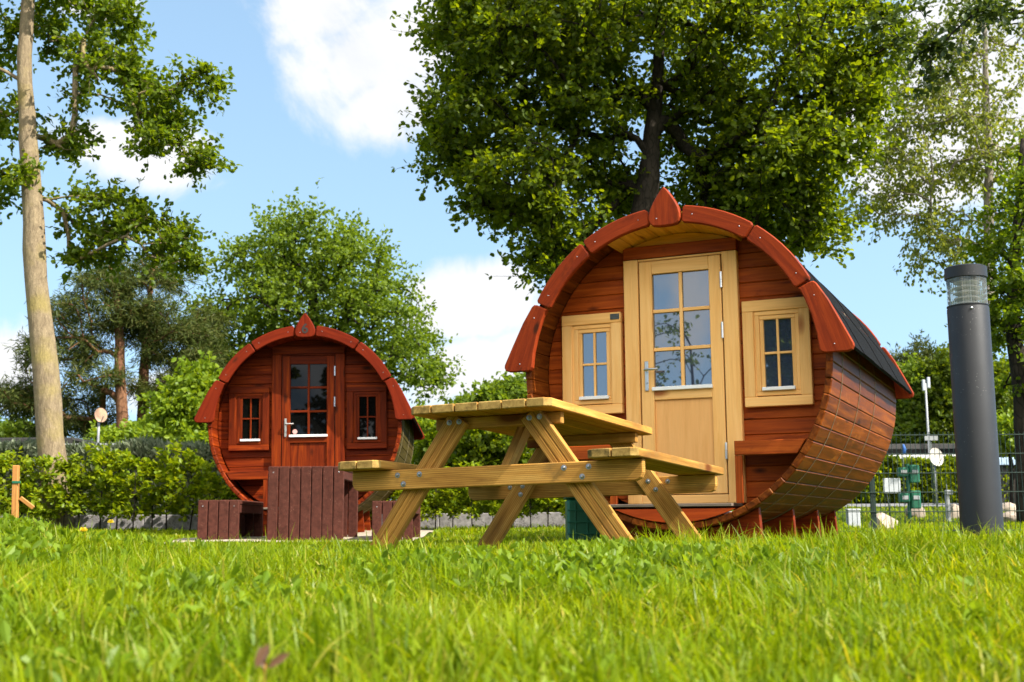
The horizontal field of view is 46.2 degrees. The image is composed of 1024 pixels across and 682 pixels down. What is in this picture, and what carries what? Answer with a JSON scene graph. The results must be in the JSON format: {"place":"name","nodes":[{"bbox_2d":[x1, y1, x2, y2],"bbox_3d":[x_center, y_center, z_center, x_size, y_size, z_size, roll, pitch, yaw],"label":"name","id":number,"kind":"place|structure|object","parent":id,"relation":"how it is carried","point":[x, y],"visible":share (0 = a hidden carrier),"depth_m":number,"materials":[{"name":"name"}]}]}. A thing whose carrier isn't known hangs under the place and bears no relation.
{"place":"outdoors","nodes":[
{"label":"outdoors","id":0,"kind":"place"},
{"bbox_2d":[0,0,1023,499],"label":"sky","id":1,"kind":"structure","parent":0,"point":[321,92],"materials":[{"name":"blue"}]},
{"bbox_2d":[0,504,1023,681],"bbox_3d":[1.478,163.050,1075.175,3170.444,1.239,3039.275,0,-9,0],"label":"ground","id":2,"kind":"structure","parent":0,"point":[933,520],"depth_m":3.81,"materials":[{"name":"green plant"}]},
{"bbox_2d":[0,445,23,515],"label":"beech plant","id":3,"kind":"object","parent":2,"relation":"on","point":[5,460],"visible":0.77,"depth_m":15.72,"materials":[{"name":"green plant"}]},
{"bbox_2d":[0,415,34,437],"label":"shrub","id":4,"kind":"object","parent":2,"relation":"on","point":[7,430],"visible":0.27,"depth_m":33.41,"materials":[{"name":"green plant"}]},
{"bbox_2d":[0,454,38,520],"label":"beech plant","id":5,"kind":"object","parent":2,"relation":"on","point":[28,463],"visible":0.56,"depth_m":15.76,"materials":[{"name":"green plant"}]},
{"bbox_2d":[11,465,34,517],"bbox_3d":[-3.479,1.236,8.524,0.161,0.704,0.058,2,-9,-16],"label":"tree stake","id":6,"kind":"object","parent":2,"relation":"on","point":[16,481],"visible":0.65,"depth_m":8.53,"materials":[{"name":"brown wood"}]},
{"bbox_2d":[20,454,66,520],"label":"beech plant","id":7,"kind":"object","parent":2,"relation":"on","point":[44,463],"visible":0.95,"depth_m":15.71,"materials":[{"name":"green plant"}]},
{"bbox_2d":[1,437,96,443],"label":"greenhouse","id":8,"kind":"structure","parent":2,"relation":"on","point":[71,440],"depth_m":23.79,"materials":[{"name":"grey glass"}]},
{"bbox_2d":[42,452,85,528],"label":"beech plant","id":9,"kind":"object","parent":2,"relation":"on","point":[62,466],"visible":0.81,"depth_m":15.77,"materials":[{"name":"green plant"}]},
{"bbox_2d":[55,453,98,529],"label":"beech plant","id":10,"kind":"object","parent":2,"relation":"on","point":[76,483],"visible":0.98,"depth_m":15.74,"materials":[{"name":"green plant"}]},
{"bbox_2d":[0,260,156,440],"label":"pine tree","id":11,"kind":"object","parent":2,"relation":"on","point":[85,351],"visible":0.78,"depth_m":29.93,"materials":[{"name":"green plant"}]},
{"bbox_2d":[79,527,87,536],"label":"dandelion","id":12,"kind":"object","parent":2,"relation":"on","point":[83,528],"visible":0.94,"depth_m":4.84,"materials":[{"name":"yellow plant"}]},
{"bbox_2d":[75,440,124,529],"bbox_3d":[-5.424,1.919,15.831,0.590,1.276,0.713,7,-12,-41],"label":"beech plant","id":13,"kind":"object","parent":2,"relation":"on","point":[100,460],"visible":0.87,"depth_m":15.82,"materials":[{"name":"green plant"}]},
{"bbox_2d":[94,408,106,442],"bbox_3d":[-7.203,2.171,20.919,0.177,2.023,0.174,0,-9,0],"label":"satellite dish","id":14,"kind":"object","parent":2,"relation":"on","point":[100,414],"visible":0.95,"depth_m":21.05,"materials":[{"name":"grey paint"}]},
{"bbox_2d":[0,434,231,515],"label":"clipped hedge","id":15,"kind":"object","parent":2,"relation":"on","point":[141,447],"visible":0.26,"depth_m":17.47,"materials":[{"name":"green plant"}]},
{"bbox_2d":[80,410,152,442],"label":"shrub","id":16,"kind":"object","parent":2,"relation":"on","point":[132,429],"visible":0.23,"depth_m":26.45,"materials":[{"name":"green plant"}]},
{"bbox_2d":[93,448,140,530],"bbox_3d":[-5.215,1.972,15.822,0.549,1.156,0.764,-1,-9,5],"label":"beech plant","id":17,"kind":"object","parent":2,"relation":"on","point":[117,468],"visible":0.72,"depth_m":15.79,"materials":[{"name":"green plant"}]},
{"bbox_2d":[0,0,242,529],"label":"deciduous tree","id":18,"kind":"object","parent":2,"relation":"on","point":[156,125],"visible":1,"depth_m":17.08,"materials":[{"name":"green plant"}]},
{"bbox_2d":[107,454,160,529],"bbox_3d":[-4.952,2.004,15.652,0.669,1.049,0.550,-4,-9,23],"label":"beech plant","id":19,"kind":"object","parent":2,"relation":"on","point":[133,463],"visible":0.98,"depth_m":15.62,"materials":[{"name":"green plant"}]},
{"bbox_2d":[127,454,172,528],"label":"beech plant","id":20,"kind":"object","parent":2,"relation":"on","point":[147,468],"visible":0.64,"depth_m":15.75,"materials":[{"name":"green plant"}]},
{"bbox_2d":[88,245,239,420],"bbox_3d":[-8.977,0.976,31.243,3.736,7.113,4.172,0,-9,0],"label":"pine tree","id":21,"kind":"object","parent":2,"relation":"on","point":[196,333],"visible":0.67,"depth_m":30.69,"materials":[{"name":"green plant"}]},
{"bbox_2d":[141,440,194,529],"bbox_3d":[-4.477,1.924,15.683,0.673,1.257,0.588,-3,-9,19],"label":"beech plant","id":22,"kind":"object","parent":2,"relation":"on","point":[169,471],"visible":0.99,"depth_m":15.65,"materials":[{"name":"green plant"}]},
{"bbox_2d":[127,350,222,443],"bbox_3d":[-6.609,1.826,23.990,2.053,3.435,2.464,-3,-9,18],"label":"shrub","id":23,"kind":"object","parent":2,"relation":"on","point":[175,406],"visible":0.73,"depth_m":23.52,"materials":[{"name":"green plant"}]},
{"bbox_2d":[165,448,210,530],"bbox_3d":[-4.198,1.959,15.781,0.672,1.204,0.557,3,-9,-21],"label":"beech plant","id":24,"kind":"object","parent":2,"relation":"on","point":[190,456],"visible":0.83,"depth_m":15.76,"materials":[{"name":"green plant"}]},
{"bbox_2d":[191,460,225,500],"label":"beech plant","id":25,"kind":"object","parent":2,"relation":"on","point":[206,487],"visible":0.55,"depth_m":15.56,"materials":[{"name":"green plant"}]},
{"bbox_2d":[210,459,230,499],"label":"beech plant","id":26,"kind":"object","parent":2,"relation":"on","point":[221,496],"visible":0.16,"depth_m":15.60,"materials":[{"name":"green plant"}]},
{"bbox_2d":[218,485,240,499],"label":"beech plant","id":27,"kind":"object","parent":2,"relation":"on","point":[229,492],"visible":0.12,"depth_m":15.50,"materials":[{"name":"green plant"}]},
{"bbox_2d":[255,643,290,681],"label":"dead leaf","id":28,"kind":"object","parent":2,"relation":"on","point":[262,654],"visible":1,"depth_m":1.51,"materials":[{"name":"brown plant"}]},
{"bbox_2d":[173,530,432,541],"bbox_3d":[-2.112,2.159,13.430,2.350,0.119,4.800,0,-9,0],"label":"gravel pad","id":29,"kind":"object","parent":2,"relation":"on","point":[362,535],"visible":0.19,"depth_m":12.26,"materials":[{"name":"grey gravel"}]},
{"bbox_2d":[197,500,263,539],"bbox_3d":[-2.809,1.827,12.038,0.392,0.441,1.153,0,-9,0],"label":"outdoor bench","id":30,"kind":"object","parent":29,"relation":"on","point":[225,519],"visible":0.8,"depth_m":11.49,"materials":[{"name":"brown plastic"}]},
{"bbox_2d":[267,466,357,540],"bbox_3d":[-1.978,1.661,12.037,0.727,0.756,1.103,0,-9,0],"label":"outdoor table","id":31,"kind":"object","parent":29,"relation":"on","point":[315,502],"visible":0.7,"depth_m":11.51,"materials":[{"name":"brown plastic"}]},
{"bbox_2d":[372,501,419,539],"bbox_3d":[-1.154,1.836,12.060,0.392,0.441,1.003,0,-9,0],"label":"outdoor bench","id":32,"kind":"object","parent":29,"relation":"on","point":[381,510],"visible":0.4,"depth_m":11.59,"materials":[{"name":"brown wood"}]},
{"bbox_2d":[194,313,424,535],"bbox_3d":[-2.341,1.200,14.815,2.412,2.555,3.337,-1,-9,-2],"label":"barrel cabin","id":33,"kind":"object","parent":2,"relation":"on","point":[304,392],"visible":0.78,"depth_m":13.52,"materials":[{"name":"wood"}]},
{"bbox_2d":[228,386,269,450],"bbox_3d":[-2.957,0.873,13.500,0.449,0.720,0.071,-1,-9,-2],"label":"window","id":34,"kind":"structure","parent":33,"relation":"in","point":[249,407],"depth_m":13.50,"materials":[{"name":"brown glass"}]},
{"bbox_2d":[282,355,335,466],"bbox_3d":[-2.287,0.972,13.480,0.600,1.632,0.099,-1,-9,-2],"label":"door","id":35,"kind":"structure","parent":33,"relation":"in","point":[308,382],"depth_m":13.54,"materials":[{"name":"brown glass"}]},
{"bbox_2d":[347,385,386,448],"bbox_3d":[-1.639,0.855,13.553,0.451,0.720,0.071,-1,-9,-2],"label":"window","id":36,"kind":"structure","parent":33,"relation":"in","point":[366,404],"depth_m":13.55,"materials":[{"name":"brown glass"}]},
{"bbox_2d":[166,177,466,405],"bbox_3d":[-5.638,0.317,34.420,8.755,9.243,6.225,0,-9,0],"label":"deciduous tree","id":37,"kind":"object","parent":2,"relation":"on","point":[284,283],"visible":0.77,"depth_m":33.45,"materials":[{"name":"green plant"}]},
{"bbox_2d":[0,511,731,529],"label":"edging wall","id":38,"kind":"structure","parent":2,"relation":"on","point":[555,518],"depth_m":16.26,"materials":[{"name":"stone"}]},
{"bbox_2d":[388,490,402,500],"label":"beech plant","id":39,"kind":"object","parent":2,"relation":"on","point":[397,493],"visible":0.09,"depth_m":15.69,"materials":[{"name":"green plant"}]},
{"bbox_2d":[412,398,435,463],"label":"shrub","id":40,"kind":"object","parent":2,"relation":"on","point":[422,422],"visible":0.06,"depth_m":23.67,"materials":[{"name":"green plant"}]},
{"bbox_2d":[420,489,436,521],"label":"beech plant","id":41,"kind":"object","parent":2,"relation":"on","point":[423,512],"visible":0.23,"depth_m":15.64,"materials":[{"name":"green plant"}]},
{"bbox_2d":[420,463,451,529],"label":"beech plant","id":42,"kind":"object","parent":2,"relation":"on","point":[436,499],"visible":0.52,"depth_m":15.70,"materials":[{"name":"green plant"}]},
{"bbox_2d":[437,488,469,526],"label":"beech plant","id":43,"kind":"object","parent":2,"relation":"on","point":[453,495],"visible":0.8,"depth_m":15.64,"materials":[{"name":"green plant"}]},
{"bbox_2d":[456,458,487,527],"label":"beech plant","id":44,"kind":"object","parent":2,"relation":"on","point":[473,510],"visible":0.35,"depth_m":15.68,"materials":[{"name":"green plant"}]},
{"bbox_2d":[411,398,535,467],"bbox_3d":[-0.198,2.209,21.847,3.797,2.236,2.955,0,-9,0],"label":"deciduous tree","id":45,"kind":"object","parent":2,"relation":"on","point":[478,445],"visible":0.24,"depth_m":20.97,"materials":[{"name":"green plant"}]},
{"bbox_2d":[439,371,526,403],"bbox_3d":[-0.070,2.925,35.976,4.456,4.202,3.535,0,-9,0],"label":"deciduous tree","id":46,"kind":"object","parent":2,"relation":"on","point":[509,387],"visible":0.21,"depth_m":35.32,"materials":[{"name":"green plant"}]},
{"bbox_2d":[481,500,501,519],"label":"beech plant","id":47,"kind":"object","parent":2,"relation":"on","point":[491,508],"visible":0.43,"depth_m":15.64,"materials":[{"name":"green plant"}]},
{"bbox_2d":[420,488,564,513],"bbox_3d":[0.514,2.376,18.084,4.312,0.917,1.433,0,-9,0],"label":"clipped hedge","id":48,"kind":"object","parent":2,"relation":"on","point":[467,503],"visible":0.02,"depth_m":17.59,"materials":[{"name":"green plant"}]},
{"bbox_2d":[0,509,1023,681],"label":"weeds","id":49,"kind":"object","parent":2,"relation":"on","point":[194,580],"visible":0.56,"depth_m":3.30,"materials":[{"name":"green plant"}]},
{"bbox_2d":[496,500,531,527],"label":"beech plant","id":50,"kind":"object","parent":2,"relation":"on","point":[521,514],"visible":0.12,"depth_m":15.65,"materials":[{"name":"green plant"}]},
{"bbox_2d":[338,397,723,548],"bbox_3d":[0.167,0.791,6.231,1.526,0.782,1.622,-5,-11,23],"label":"picnic table","id":51,"kind":"object","parent":2,"relation":"on","point":[550,430],"visible":0.95,"depth_m":5.81,"materials":[{"name":"brown wood"}]},
{"bbox_2d":[522,498,547,527],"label":"beech plant","id":52,"kind":"object","parent":2,"relation":"on","point":[536,501],"visible":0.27,"depth_m":15.63,"materials":[{"name":"green plant"}]},
{"bbox_2d":[527,498,559,526],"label":"beech plant","id":53,"kind":"object","parent":2,"relation":"on","point":[551,501],"visible":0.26,"depth_m":15.61,"materials":[{"name":"green plant"}]},
{"bbox_2d":[556,498,565,518],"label":"beech plant","id":54,"kind":"object","parent":2,"relation":"on","point":[562,504],"visible":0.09,"depth_m":15.63,"materials":[{"name":"green plant"}]},
{"bbox_2d":[564,497,599,541],"bbox_3d":[0.549,1.410,9.394,0.270,0.392,0.380,0,-9,0],"label":"waste bin","id":55,"kind":"object","parent":2,"relation":"on","point":[578,521],"visible":0.45,"depth_m":9.21,"materials":[{"name":"green plastic"}]},
{"bbox_2d":[390,0,935,300],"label":"deciduous tree","id":56,"kind":"object","parent":2,"relation":"on","point":[789,190],"visible":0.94,"depth_m":16.47,"materials":[{"name":"green plant"}]},
{"bbox_2d":[505,187,913,541],"bbox_3d":[1.726,0.435,9.467,2.412,2.555,3.335,-4,-9,24],"label":"barrel cabin","id":57,"kind":"object","parent":2,"relation":"on","point":[758,364],"visible":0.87,"depth_m":8.26,"materials":[{"name":"brown wood"}]},
{"bbox_2d":[562,312,624,413],"bbox_3d":[0.573,0.165,8.566,0.449,0.720,0.071,-4,-9,24],"label":"window","id":58,"kind":"structure","parent":57,"relation":"in","point":[592,344],"depth_m":8.57,"materials":[{"name":"brown wood"}]},
{"bbox_2d":[639,255,728,493],"bbox_3d":[1.169,0.228,8.247,0.599,1.632,0.099,-4,-9,24],"label":"door","id":59,"kind":"structure","parent":57,"relation":"in","point":[682,324],"depth_m":8.29,"materials":[{"name":"brown wood"}]},
{"bbox_2d":[741,297,814,407],"bbox_3d":[1.773,0.076,8.025,0.451,0.720,0.071,-4,-9,24],"label":"window","id":60,"kind":"structure","parent":57,"relation":"in","point":[778,357],"depth_m":8.03,"materials":[{"name":"brown wood"}]},
{"bbox_2d":[868,513,897,529],"bbox_3d":[4.365,2.151,14.139,0.342,0.260,0.331,7,-11,-41],"label":"boulder","id":61,"kind":"object","parent":2,"relation":"on","point":[883,517],"visible":0.34,"depth_m":14.01,"materials":[{"name":"stone"}]},
{"bbox_2d":[883,478,900,515],"bbox_3d":[5.340,2.271,16.852,0.240,0.685,0.034,0,-9,0],"label":"notice board","id":62,"kind":"object","parent":2,"relation":"on","point":[889,485],"visible":0.7,"depth_m":16.87,"materials":[{"name":"white metal"}]},
{"bbox_2d":[887,342,912,365],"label":"pine tree","id":63,"kind":"object","parent":2,"relation":"on","point":[895,358],"visible":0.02,"depth_m":46.86,"materials":[{"name":"green plant"}]},
{"bbox_2d":[902,443,906,504],"bbox_3d":[9.138,3.142,27.835,0.097,1.535,0.097,8,-12,-43],"label":"flag","id":64,"kind":"object","parent":2,"relation":"on","point":[904,449],"visible":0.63,"depth_m":27.89,"materials":[{"name":"blue fabric"}]},
{"bbox_2d":[897,464,920,518],"bbox_3d":[6.225,2.405,18.811,0.320,0.960,0.151,0,-9,0],"label":"hookup post","id":65,"kind":"object","parent":2,"relation":"on","point":[909,501],"visible":0.69,"depth_m":18.79,"materials":[{"name":"green plastic"}]},
{"bbox_2d":[890,352,939,443],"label":"deciduous tree","id":66,"kind":"object","parent":2,"relation":"on","point":[914,373],"visible":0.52,"depth_m":43.21,"materials":[{"name":"green plant"}]},
{"bbox_2d":[905,506,924,516],"bbox_3d":[6.456,2.769,19.290,0.327,0.314,0.225,-15,-17,59],"label":"boulder","id":67,"kind":"object","parent":2,"relation":"on","point":[917,513],"visible":0.34,"depth_m":19.20,"materials":[{"name":"stone"}]},
{"bbox_2d":[896,329,940,363],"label":"pine tree","id":68,"kind":"object","parent":2,"relation":"on","point":[928,352],"visible":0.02,"depth_m":45.87,"materials":[{"name":"green plant"}]},
{"bbox_2d":[889,455,955,458],"bbox_3d":[10.207,3.841,31.763,2.663,1.526,2.222,0,-9,0],"label":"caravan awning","id":69,"kind":"object","parent":2,"relation":"on","point":[922,456],"depth_m":30.78,"materials":[{"name":"white fabric"}]},
{"bbox_2d":[922,377,929,454],"bbox_3d":[11.454,2.811,32.941,0.212,3.659,0.076,0,-9,0],"label":"street lamp","id":70,"kind":"object","parent":2,"relation":"on","point":[924,387],"visible":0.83,"depth_m":33.11,"materials":[{"name":"white metal"}]},
{"bbox_2d":[905,341,954,443],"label":"deciduous tree","id":71,"kind":"object","parent":2,"relation":"on","point":[941,417],"visible":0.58,"depth_m":42.42,"materials":[{"name":"green plant"}]},
{"bbox_2d":[837,0,1023,303],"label":"birch tree","id":72,"kind":"object","parent":2,"relation":"on","point":[988,150],"visible":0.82,"depth_m":21.56,"materials":[{"name":"green plant"}]},
{"bbox_2d":[838,431,1023,532],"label":"fence","id":73,"kind":"object","parent":2,"relation":"on","point":[872,492],"visible":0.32,"depth_m":12.61,"materials":[{"name":"grey metal"}]},
{"bbox_2d":[848,453,1014,503],"bbox_3d":[10.852,3.492,30.068,7.684,1.364,1.254,0,-9,0],"label":"clipped hedge","id":74,"kind":"object","parent":2,"relation":"on","point":[923,480],"visible":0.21,"depth_m":29.70,"materials":[{"name":"green plant"}]},
{"bbox_2d":[925,436,937,504],"bbox_3d":[9.412,2.953,26.864,0.300,1.651,0.046,0,-9,0],"label":"signpost","id":75,"kind":"object","parent":2,"relation":"on","point":[930,438],"visible":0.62,"depth_m":26.95,"materials":[{"name":"white metal"}]},
{"bbox_2d":[842,0,1023,99],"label":"beech tree","id":76,"kind":"object","parent":2,"relation":"on","point":[990,11],"visible":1,"depth_m":10.49,"materials":[{"name":"green plant"}]},
{"bbox_2d":[929,448,943,508],"bbox_3d":[8.455,2.781,23.851,0.245,1.318,0.248,-5,-10,26],"label":"satellite dish","id":77,"kind":"object","parent":2,"relation":"on","point":[935,457],"visible":0.84,"depth_m":23.92,"materials":[{"name":"grey paint"}]},
{"bbox_2d":[944,484,952,521],"bbox_3d":[6.487,2.428,17.821,0.110,0.620,0.078,0,-9,0],"label":"water tap post","id":78,"kind":"object","parent":2,"relation":"on","point":[948,514],"visible":0.62,"depth_m":17.81,"materials":[{"name":"grey metal"}]},
{"bbox_2d":[886,444,1014,457],"bbox_3d":[12.466,4.074,34.962,5.583,1.903,4.222,0,-9,0],"label":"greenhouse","id":79,"kind":"object","parent":2,"relation":"on","point":[941,447],"visible":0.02,"depth_m":33.04,"materials":[{"name":"grey glass"}]},
{"bbox_2d":[950,504,958,518],"bbox_3d":[6.923,2.716,18.805,0.299,0.329,0.239,3,-9,-21],"label":"boulder","id":80,"kind":"object","parent":2,"relation":"on","point":[955,507],"visible":0.27,"depth_m":18.71,"materials":[{"name":"stone"}]},
{"bbox_2d":[920,125,1023,523],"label":"deciduous tree","id":81,"kind":"object","parent":2,"relation":"on","point":[1007,326],"visible":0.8,"depth_m":17.09,"materials":[{"name":"green plant"}]},
{"bbox_2d":[944,263,1003,535],"bbox_3d":[2.007,0.348,5.205,0.179,1.366,0.179,0,-9,0],"label":"bollard lamp","id":82,"kind":"object","parent":2,"relation":"on","point":[975,422],"visible":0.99,"depth_m":5.15,"materials":[{"name":"grey metal"}]},
{"bbox_2d":[948,353,1012,419],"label":"deciduous tree","id":83,"kind":"object","parent":2,"relation":"on","point":[999,368],"visible":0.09,"depth_m":42.41,"materials":[{"name":"green plant"}]},
{"bbox_2d":[996,406,1015,504],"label":"shrub","id":84,"kind":"object","parent":2,"relation":"on","point":[1005,424],"visible":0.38,"depth_m":26.64,"materials":[{"name":"green plant"}]},
{"bbox_2d":[999,457,1014,502],"bbox_3d":[12.905,3.787,30.656,2.453,1.500,2.422,0,-9,0],"label":"caravan","id":85,"kind":"object","parent":2,"relation":"on","point":[1002,464],"depth_m":29.57,"materials":[{"name":"white metal"}]},
{"bbox_2d":[1002,502,1015,511],"bbox_3d":[8.984,3.056,21.791,0.315,0.258,0.240,-5,-10,26],"label":"boulder","id":86,"kind":"object","parent":2,"relation":"on","point":[1012,505],"visible":0.45,"depth_m":21.71,"materials":[{"name":"stone"}]},
{"bbox_2d":[1003,511,1015,521],"bbox_3d":[7.237,2.566,17.307,0.418,0.232,0.314,4,-10,-27],"label":"boulder","id":87,"kind":"object","parent":2,"relation":"on","point":[1009,514],"visible":0.26,"depth_m":17.21,"materials":[{"name":"stone"}]},
{"bbox_2d":[845,509,860,527],"bbox_3d":[4.368,2.295,15.376,0.170,0.290,0.130,0,-9,0],"label":"meter box","id":88,"kind":"object","parent":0,"point":[855,516],"visible":0.63,"depth_m":15.32,"materials":[{"name":"white plastic"}]},
{"bbox_2d":[844,503,1002,506],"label":"road","id":89,"kind":"structure","parent":0,"point":[902,504],"depth_m":27.86,"materials":[{"name":"grey asphalt"}]}
]}

